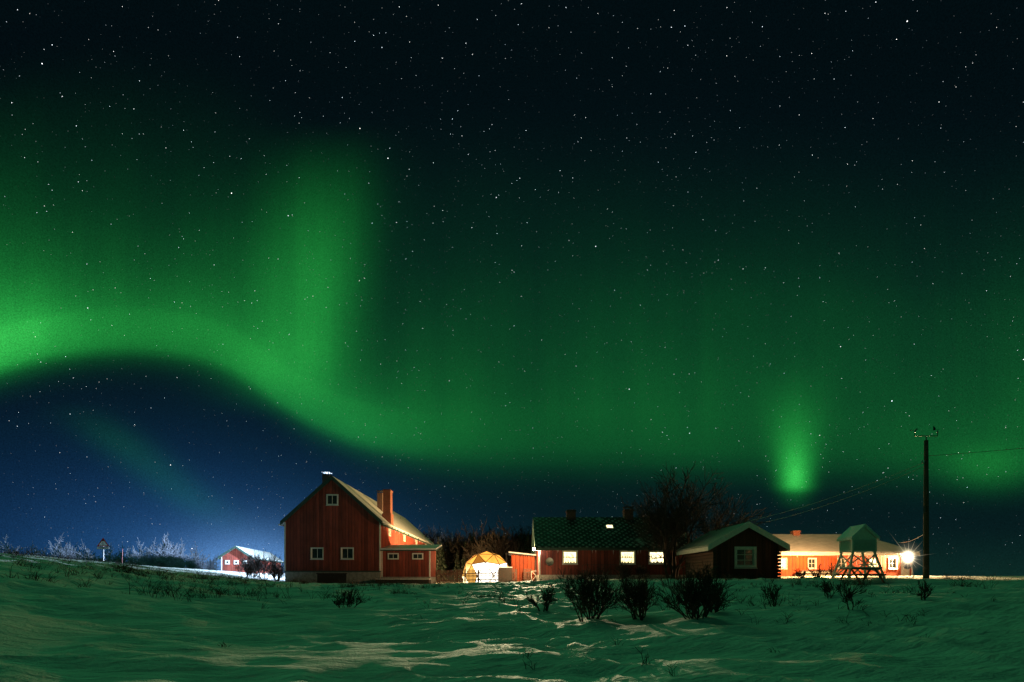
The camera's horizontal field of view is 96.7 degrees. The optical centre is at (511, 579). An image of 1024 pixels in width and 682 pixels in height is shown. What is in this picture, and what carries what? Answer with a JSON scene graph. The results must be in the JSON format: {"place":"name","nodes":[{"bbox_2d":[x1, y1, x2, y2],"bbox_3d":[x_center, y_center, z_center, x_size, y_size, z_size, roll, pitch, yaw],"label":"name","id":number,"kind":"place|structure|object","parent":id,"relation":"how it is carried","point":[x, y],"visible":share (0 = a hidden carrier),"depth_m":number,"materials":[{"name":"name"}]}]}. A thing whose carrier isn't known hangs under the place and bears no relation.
{"place":"outdoors","nodes":[
{"label":"outdoors","id":0,"kind":"place"},
{"bbox_2d":[0,553,1023,681],"bbox_3d":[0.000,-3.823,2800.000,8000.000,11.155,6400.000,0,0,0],"label":"snow ground","id":1,"kind":"structure","parent":0,"point":[101,630],"depth_m":10.52,"materials":[{"name":"snow"}]},
{"bbox_2d":[0,534,26,553],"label":"tree","id":2,"kind":"object","parent":1,"relation":"on","point":[3,545],"visible":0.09,"depth_m":99.32,"materials":[{"name":"white plant"}]},
{"bbox_2d":[27,541,39,554],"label":"tree","id":3,"kind":"object","parent":1,"relation":"on","point":[33,548],"depth_m":119.47,"materials":[{"name":"grey plant"}]},
{"bbox_2d":[38,545,55,556],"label":"tree","id":4,"kind":"object","parent":1,"relation":"on","point":[43,551],"visible":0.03,"depth_m":117.37,"materials":[{"name":"grey plant"}]},
{"bbox_2d":[48,534,78,558],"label":"tree","id":5,"kind":"object","parent":1,"relation":"on","point":[64,550],"visible":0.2,"depth_m":95.19,"materials":[{"name":"white plant"}]},
{"bbox_2d":[77,538,98,560],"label":"tree","id":6,"kind":"object","parent":1,"relation":"on","point":[88,554],"visible":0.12,"depth_m":98.62,"materials":[{"name":"grey plant"}]},
{"bbox_2d":[97,538,108,561],"bbox_3d":[-34.149,-2.296,38.028,1.071,2.460,0.074,0,0,0],"label":"warning sign","id":7,"kind":"object","parent":1,"relation":"on","point":[103,542],"visible":0.92,"depth_m":38.00,"materials":[{"name":"metal"}]},
{"bbox_2d":[95,546,116,561],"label":"tree","id":8,"kind":"object","parent":1,"relation":"on","point":[107,555],"visible":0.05,"depth_m":118.81,"materials":[{"name":"plant"}]},
{"bbox_2d":[97,545,121,562],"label":"tree","id":9,"kind":"object","parent":1,"relation":"on","point":[112,559],"visible":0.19,"depth_m":111.07,"materials":[{"name":"plant"}]},
{"bbox_2d":[116,545,137,561],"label":"tree","id":10,"kind":"object","parent":1,"relation":"on","point":[120,553],"visible":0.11,"depth_m":114.66,"materials":[{"name":"plant"}]},
{"bbox_2d":[119,537,157,565],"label":"tree","id":11,"kind":"object","parent":1,"relation":"on","point":[132,556],"visible":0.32,"depth_m":95.13,"materials":[{"name":"grey plant"}]},
{"bbox_2d":[142,551,160,566],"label":"tree","id":12,"kind":"object","parent":1,"relation":"on","point":[158,565],"visible":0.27,"depth_m":99.06,"materials":[{"name":"green plant"}]},
{"bbox_2d":[140,537,166,566],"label":"tree","id":13,"kind":"object","parent":1,"relation":"on","point":[150,548],"visible":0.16,"depth_m":100.67,"materials":[{"name":"grey plant"}]},
{"bbox_2d":[150,538,177,566],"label":"tree","id":14,"kind":"object","parent":1,"relation":"on","point":[161,553],"visible":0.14,"depth_m":101.21,"materials":[{"name":"grey plant"}]},
{"bbox_2d":[146,534,183,567],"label":"tree","id":15,"kind":"object","parent":1,"relation":"on","point":[169,559],"visible":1,"depth_m":95.39,"materials":[{"name":"grey plant"}]},
{"bbox_2d":[148,533,184,565],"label":"tree","id":16,"kind":"object","parent":1,"relation":"on","point":[183,556],"visible":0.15,"depth_m":102.04,"materials":[{"name":"grey plant"}]},
{"bbox_2d":[156,544,178,567],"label":"tree","id":17,"kind":"object","parent":1,"relation":"on","point":[161,564],"visible":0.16,"depth_m":100.86,"materials":[{"name":"white plant"}]},
{"bbox_2d":[157,536,186,567],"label":"tree","id":18,"kind":"object","parent":1,"relation":"on","point":[175,554],"visible":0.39,"depth_m":102.20,"materials":[{"name":"grey plant"}]},
{"bbox_2d":[177,537,196,567],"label":"tree","id":19,"kind":"object","parent":1,"relation":"on","point":[187,563],"visible":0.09,"depth_m":110.42,"materials":[{"name":"grey plant"}]},
{"bbox_2d":[186,551,204,568],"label":"tree","id":20,"kind":"object","parent":1,"relation":"on","point":[196,564],"visible":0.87,"depth_m":120.28,"materials":[{"name":"white plant"}]},
{"bbox_2d":[184,541,209,568],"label":"tree","id":21,"kind":"object","parent":1,"relation":"on","point":[203,557],"visible":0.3,"depth_m":126.79,"materials":[{"name":"white plant"}]},
{"bbox_2d":[203,554,220,569],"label":"tree","id":22,"kind":"object","parent":1,"relation":"on","point":[211,566],"visible":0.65,"depth_m":146.22,"materials":[{"name":"white plant"}]},
{"bbox_2d":[218,546,283,572],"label":"house","id":23,"kind":"structure","parent":1,"relation":"on","point":[230,557],"depth_m":74.49,"materials":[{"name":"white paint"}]},
{"bbox_2d":[278,471,434,583],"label":"barn","id":24,"kind":"structure","parent":1,"relation":"on","point":[335,529],"depth_m":46.70,"materials":[{"name":"red paint"}]},
{"bbox_2d":[375,545,441,583],"bbox_3d":[-10.770,-1.305,48.225,6.020,5.210,4.750,0,0,0],"label":"barn annex","id":25,"kind":"object","parent":1,"relation":"on","point":[411,562],"visible":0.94,"depth_m":47.00,"materials":[{"name":"red wood"}]},
{"bbox_2d":[426,524,448,546],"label":"hill birch","id":26,"kind":"object","parent":1,"relation":"on","point":[435,541],"visible":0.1,"depth_m":99.02,"materials":[{"name":"brown plant"}]},
{"bbox_2d":[436,537,446,579],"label":"hill spruce","id":27,"kind":"object","parent":1,"relation":"on","point":[441,566],"visible":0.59,"depth_m":69.88,"materials":[{"name":"green plant"}]},
{"bbox_2d":[437,538,445,573],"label":"hill spruce","id":28,"kind":"object","parent":1,"relation":"on","point":[441,554],"visible":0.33,"depth_m":71.20,"materials":[{"name":"green plant"}]},
{"bbox_2d":[439,543,448,577],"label":"hill spruce","id":29,"kind":"object","parent":1,"relation":"on","point":[444,562],"visible":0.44,"depth_m":77.32,"materials":[{"name":"green plant"}]},
{"bbox_2d":[435,526,454,564],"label":"hill birch","id":30,"kind":"object","parent":1,"relation":"on","point":[443,539],"visible":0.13,"depth_m":89.23,"materials":[{"name":"brown plant"}]},
{"bbox_2d":[443,537,456,573],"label":"hill birch","id":31,"kind":"object","parent":1,"relation":"on","point":[445,554],"visible":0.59,"depth_m":84.13,"materials":[{"name":"plant"}]},
{"bbox_2d":[446,552,456,572],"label":"hill birch","id":32,"kind":"object","parent":1,"relation":"on","point":[450,562],"visible":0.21,"depth_m":86.96,"materials":[{"name":"brown plant"}]},
{"bbox_2d":[453,554,460,579],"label":"hill spruce","id":33,"kind":"object","parent":1,"relation":"on","point":[458,568],"visible":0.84,"depth_m":71.07,"materials":[{"name":"green plant"}]},
{"bbox_2d":[447,522,473,562],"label":"hill birch","id":34,"kind":"object","parent":1,"relation":"on","point":[460,551],"visible":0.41,"depth_m":77.11,"materials":[{"name":"brown plant"}]},
{"bbox_2d":[458,540,468,572],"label":"hill spruce","id":35,"kind":"object","parent":1,"relation":"on","point":[465,560],"visible":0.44,"depth_m":71.95,"materials":[{"name":"green plant"}]},
{"bbox_2d":[436,569,498,583],"bbox_3d":[-4.900,-0.240,50.374,6.920,2.031,0.171,0,0,0],"label":"fence","id":36,"kind":"object","parent":1,"relation":"on","point":[443,574],"visible":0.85,"depth_m":50.29,"materials":[{"name":"brown wood"}]},
{"bbox_2d":[464,528,493,560],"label":"hill birch","id":37,"kind":"object","parent":1,"relation":"on","point":[467,550],"visible":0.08,"depth_m":70.62,"materials":[{"name":"brown plant"}]},
{"bbox_2d":[463,519,500,558],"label":"hill birch","id":38,"kind":"object","parent":1,"relation":"on","point":[480,547],"visible":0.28,"depth_m":66.65,"materials":[{"name":"brown plant"}]},
{"bbox_2d":[462,551,508,582],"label":"geodesic dome","id":39,"kind":"structure","parent":1,"relation":"on","point":[484,560],"depth_m":51.99,"materials":[{"name":"fabric"}]},
{"bbox_2d":[484,517,518,566],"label":"hill birch","id":40,"kind":"object","parent":1,"relation":"on","point":[497,548],"visible":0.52,"depth_m":65.14,"materials":[{"name":"brown plant"}]},
{"bbox_2d":[498,567,511,581],"bbox_3d":[-0.685,-0.318,46.250,1.430,1.920,1.400,0,0,0],"label":"dark storage box","id":41,"kind":"object","parent":1,"relation":"on","point":[505,573],"visible":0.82,"depth_m":45.60,"materials":[{"name":"brown wood"}]},
{"bbox_2d":[497,527,518,565],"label":"hill birch","id":42,"kind":"object","parent":1,"relation":"on","point":[510,547],"visible":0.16,"depth_m":68.12,"materials":[{"name":"brown plant"}]},
{"bbox_2d":[0,546,1021,675],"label":"dry weed stems","id":43,"kind":"object","parent":1,"relation":"on","point":[219,592],"visible":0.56,"depth_m":20.80,"materials":[{"name":"plant"}]},
{"bbox_2d":[512,569,516,580],"bbox_3d":[0.175,-0.268,46.675,0.670,1.762,0.171,0,0,0],"label":"picket fence","id":44,"kind":"object","parent":1,"relation":"on","point":[513,572],"visible":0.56,"depth_m":46.59,"materials":[{"name":"brown wood"}]},
{"bbox_2d":[501,527,534,567],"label":"hill birch","id":45,"kind":"object","parent":1,"relation":"on","point":[512,537],"visible":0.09,"depth_m":67.94,"materials":[{"name":"brown plant"}]},
{"bbox_2d":[508,524,528,552],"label":"hill birch","id":46,"kind":"object","parent":1,"relation":"on","point":[521,530],"visible":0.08,"depth_m":89.72,"materials":[{"name":"brown plant"}]},
{"bbox_2d":[507,526,531,550],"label":"hill birch","id":47,"kind":"object","parent":1,"relation":"on","point":[520,538],"visible":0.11,"depth_m":87.02,"materials":[{"name":"brown plant"}]},
{"bbox_2d":[509,552,535,580],"bbox_3d":[1.075,-1.201,49.020,2.850,3.458,3.560,0,0,0],"label":"lean to shed","id":48,"kind":"object","parent":1,"relation":"on","point":[521,562],"visible":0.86,"depth_m":47.60,"materials":[{"name":"brown wood"}]},
{"bbox_2d":[524,568,531,580],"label":"picket fence gate","id":49,"kind":"structure","parent":1,"relation":"on","point":[525,572],"depth_m":46.59,"materials":[{"name":"brown wood"}]},
{"bbox_2d":[525,535,530,553],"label":"hill spruce","id":50,"kind":"object","parent":1,"relation":"on","point":[528,551],"visible":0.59,"depth_m":72.72,"materials":[{"name":"green plant"}]},
{"bbox_2d":[233,548,841,580],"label":"shrubs","id":51,"kind":"object","parent":1,"relation":"on","point":[253,565],"visible":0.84,"depth_m":47.56,"materials":[{"name":"plant"}]},
{"bbox_2d":[531,506,690,580],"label":"house","id":52,"kind":"structure","parent":1,"relation":"on","point":[571,541],"depth_m":42.05,"materials":[{"name":"wood"}]},
{"bbox_2d":[331,560,933,621],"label":"willow shrubs","id":53,"kind":"object","parent":1,"relation":"on","point":[706,596],"visible":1,"depth_m":12.57,"materials":[{"name":"brown plant"}]},
{"bbox_2d":[617,461,773,578],"bbox_3d":[14.578,-4.768,37.315,11.637,10.187,6.758,0,0,17],"label":"bare birch tree","id":54,"kind":"object","parent":1,"relation":"on","point":[675,530],"visible":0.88,"depth_m":36.85,"materials":[{"name":"brown plant"}]},
{"bbox_2d":[676,522,789,578],"bbox_3d":[16.250,-1.400,34.200,5.624,5.200,6.024,0,0,0],"label":"cabin","id":55,"kind":"object","parent":1,"relation":"on","point":[750,549],"visible":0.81,"depth_m":31.70,"materials":[{"name":"brown wood"}]},
{"bbox_2d":[772,530,919,576],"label":"long house","id":56,"kind":"structure","parent":1,"relation":"on","point":[809,551],"depth_m":50.80,"materials":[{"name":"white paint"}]},
{"bbox_2d":[832,524,885,579],"bbox_3d":[19.729,-1.407,25.699,2.171,3.408,2.236,0,0,4],"label":"instrument shelter","id":57,"kind":"object","parent":1,"relation":"on","point":[862,538],"visible":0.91,"depth_m":25.49,"materials":[{"name":"white paint"}]},
{"bbox_2d":[834,567,889,583],"bbox_3d":[18.400,-0.205,24.000,1.840,0.923,1.500,0,0,-8],"label":"picnic bench","id":58,"kind":"object","parent":1,"relation":"on","point":[867,573],"visible":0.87,"depth_m":23.71,"materials":[{"name":"brown wood"}]},
{"bbox_2d":[910,426,937,578],"bbox_3d":[26.287,-4.668,28.878,1.767,10.204,0.365,0,0,0],"label":"utility pole","id":59,"kind":"object","parent":1,"relation":"on","point":[926,518],"visible":0.97,"depth_m":28.81,"materials":[{"name":"brown wood"}]},
{"bbox_2d":[718,448,1022,542],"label":"overhead wires","id":60,"kind":"object","parent":59,"relation":"attached to","point":[881,484],"visible":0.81,"depth_m":31.72,"materials":[{"name":"black metal"}]},
{"bbox_2d":[0,0,1023,575],"label":"sky","id":61,"kind":"structure","parent":0,"point":[472,262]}
]}

